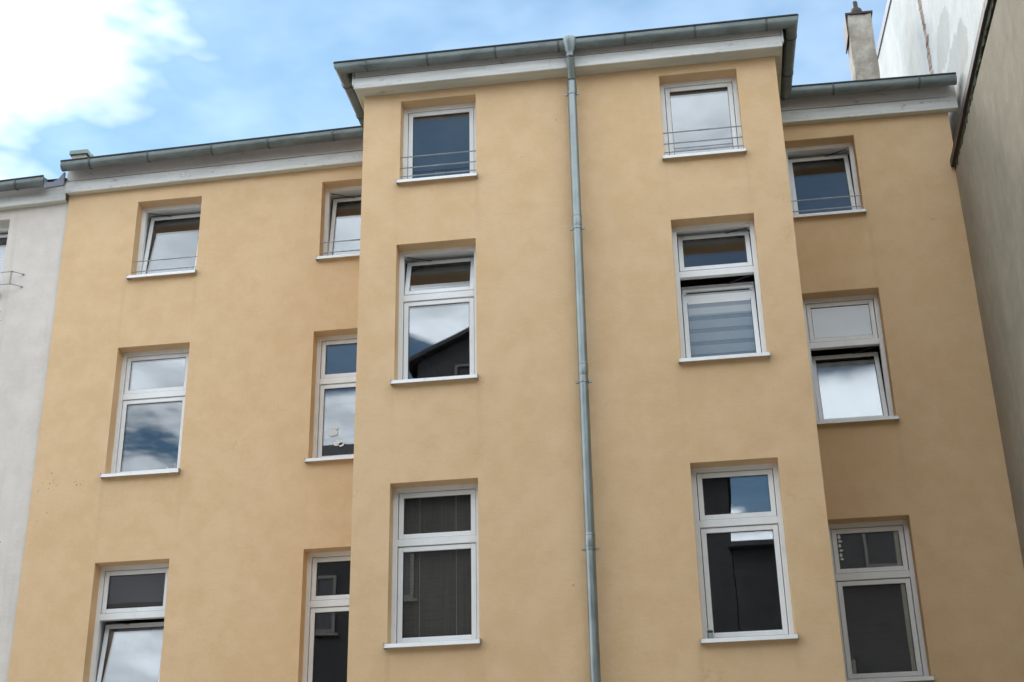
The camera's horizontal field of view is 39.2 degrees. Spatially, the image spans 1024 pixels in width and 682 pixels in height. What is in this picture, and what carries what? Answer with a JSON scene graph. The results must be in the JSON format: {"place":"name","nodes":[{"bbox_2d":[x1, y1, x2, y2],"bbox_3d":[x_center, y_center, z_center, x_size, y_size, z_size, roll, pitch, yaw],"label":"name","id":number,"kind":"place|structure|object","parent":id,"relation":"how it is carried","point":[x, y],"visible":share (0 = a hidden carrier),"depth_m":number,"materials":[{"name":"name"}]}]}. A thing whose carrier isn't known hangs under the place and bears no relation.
{"place":"outdoors","nodes":[
{"label":"outdoors","id":0,"kind":"place"},
{"bbox_2d":[0,149,92,681],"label":"neighbour house","id":1,"kind":"structure","parent":0,"point":[33,213],"depth_m":20.40,"materials":[{"name":"white paint"}]},
{"bbox_2d":[0,226,8,239],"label":"window","id":2,"kind":"structure","parent":1,"relation":"in","point":[3,230],"depth_m":21.55,"materials":[{"name":"plastic"}]},
{"bbox_2d":[0,0,886,179],"label":"sky","id":3,"kind":"structure","parent":0,"point":[101,77],"materials":[{"name":"blue"}]},
{"bbox_3d":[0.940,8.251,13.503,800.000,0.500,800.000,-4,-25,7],"label":"courtyard ground","id":4,"kind":"structure","parent":0,"visible":0},
{"bbox_2d":[7,1,1023,681],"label":"apartment building","id":5,"kind":"structure","parent":4,"relation":"on","point":[471,271],"depth_m":18.35,"materials":[{"name":"paint"}]},
{"bbox_2d":[89,563,168,681],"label":"window","id":6,"kind":"structure","parent":5,"relation":"in","point":[102,632],"depth_m":18.70,"materials":[{"name":"plastic"}]},
{"bbox_2d":[108,574,164,608],"bbox_3d":[-4.880,3.343,18.888,0.850,0.620,0.003,-4,-25,7],"label":"half blind","id":7,"kind":"object","parent":5,"relation":"attached to","point":[137,591],"visible":0.64,"depth_m":18.92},
{"bbox_2d":[100,348,188,478],"bbox_3d":[-4.950,0.970,19.689,1.092,1.937,0.348,-4,-25,7],"label":"window","id":8,"kind":"structure","parent":5,"relation":"in","point":[127,397],"depth_m":19.90,"materials":[{"name":"plastic"}]},
{"bbox_2d":[126,203,200,279],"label":"window","id":9,"kind":"structure","parent":5,"relation":"in","point":[150,216],"depth_m":21.13,"materials":[{"name":"plastic"}]},
{"bbox_2d":[302,551,350,681],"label":"window","id":10,"kind":"structure","parent":5,"relation":"in","point":[315,604],"depth_m":18.31,"materials":[{"name":"plastic"}]},
{"bbox_2d":[304,334,356,462],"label":"window","id":11,"kind":"structure","parent":5,"relation":"in","point":[324,382],"depth_m":19.57,"materials":[{"name":"plastic"}]},
{"bbox_2d":[316,186,361,260],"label":"window","id":12,"kind":"structure","parent":5,"relation":"in","point":[353,194],"depth_m":20.82,"materials":[{"name":"plastic"}]},
{"bbox_2d":[383,483,480,649],"bbox_3d":[-0.885,2.557,16.508,1.093,1.959,0.348,-4,-25,7],"label":"window","id":13,"kind":"structure","parent":5,"relation":"in","point":[403,543],"depth_m":16.70,"materials":[{"name":"plastic"}]},
{"bbox_2d":[390,245,478,385],"bbox_3d":[-0.916,-0.291,17.942,1.066,1.947,0.570,-4,-25,7],"label":"window","id":14,"kind":"structure","parent":5,"relation":"in","point":[408,299],"depth_m":18.07,"materials":[{"name":"plastic"}]},
{"bbox_2d":[403,496,470,637],"bbox_3d":[-0.851,2.614,16.728,0.923,1.838,0.050,-4,-25,7],"label":"bamboo blind","id":15,"kind":"object","parent":5,"relation":"hanging from","point":[437,593],"visible":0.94,"depth_m":16.66,"materials":[{"name":"grey wood"}]},
{"bbox_2d":[396,102,477,185],"bbox_3d":[-0.940,-2.550,18.981,1.055,1.300,0.570,-4,-25,7],"label":"window","id":16,"kind":"structure","parent":5,"relation":"in","point":[411,116],"depth_m":19.08,"materials":[{"name":"plastic"}]},
{"bbox_2d":[660,77,746,158],"bbox_3d":[2.439,-2.809,18.560,1.046,1.303,0.570,-4,-25,7],"label":"window","id":17,"kind":"structure","parent":5,"relation":"in","point":[729,85],"depth_m":18.65,"materials":[{"name":"plastic"}]},
{"bbox_2d":[683,284,755,356],"bbox_3d":[2.547,-0.182,17.555,0.855,1.069,0.056,-4,-25,7],"label":"striped blind","id":18,"kind":"object","parent":5,"relation":"hanging from","point":[735,334],"visible":0.88,"depth_m":17.56,"materials":[{"name":"white fabric"}]},
{"bbox_2d":[672,220,769,361],"bbox_3d":[2.511,-0.565,17.520,1.066,1.959,0.570,-4,-25,7],"label":"window","id":19,"kind":"structure","parent":5,"relation":"in","point":[730,230],"depth_m":17.67,"materials":[{"name":"plastic"}]},
{"bbox_2d":[691,463,798,642],"bbox_3d":[2.572,2.389,16.156,1.040,2.091,0.570,-4,-25,7],"label":"window","id":20,"kind":"structure","parent":5,"relation":"in","point":[771,520],"depth_m":16.26,"materials":[{"name":"plastic"}]},
{"bbox_2d":[785,143,865,217],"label":"window","id":21,"kind":"structure","parent":5,"relation":"in","point":[833,152],"depth_m":19.96,"materials":[{"name":"plastic"}]},
{"bbox_2d":[816,359,882,418],"bbox_3d":[4.375,0.710,18.683,0.834,0.970,0.015,-4,-25,7],"label":"window pane","id":22,"kind":"structure","parent":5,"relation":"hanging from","point":[849,389],"depth_m":18.72,"materials":[{"name":"glass"}]},
{"bbox_2d":[803,294,898,423],"bbox_3d":[4.334,0.273,18.649,1.045,1.877,0.570,-4,-25,7],"label":"window","id":23,"kind":"structure","parent":5,"relation":"in","point":[847,321],"depth_m":18.85,"materials":[{"name":"plastic"}]},
{"bbox_2d":[837,532,915,673],"bbox_3d":[4.397,3.180,17.425,0.830,1.859,0.003,-4,-25,7],"label":"dark blind","id":24,"kind":"object","parent":5,"relation":"attached to","point":[879,629],"visible":0.75,"depth_m":17.37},
{"bbox_2d":[828,520,934,681],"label":"window","id":25,"kind":"structure","parent":5,"relation":"in","point":[903,574],"depth_m":17.42,"materials":[{"name":"plastic"}]},
{"bbox_2d":[876,0,1023,567],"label":"side house","id":26,"kind":"structure","parent":4,"relation":"on","point":[977,46],"depth_m":17.34,"materials":[{"name":"paint"}]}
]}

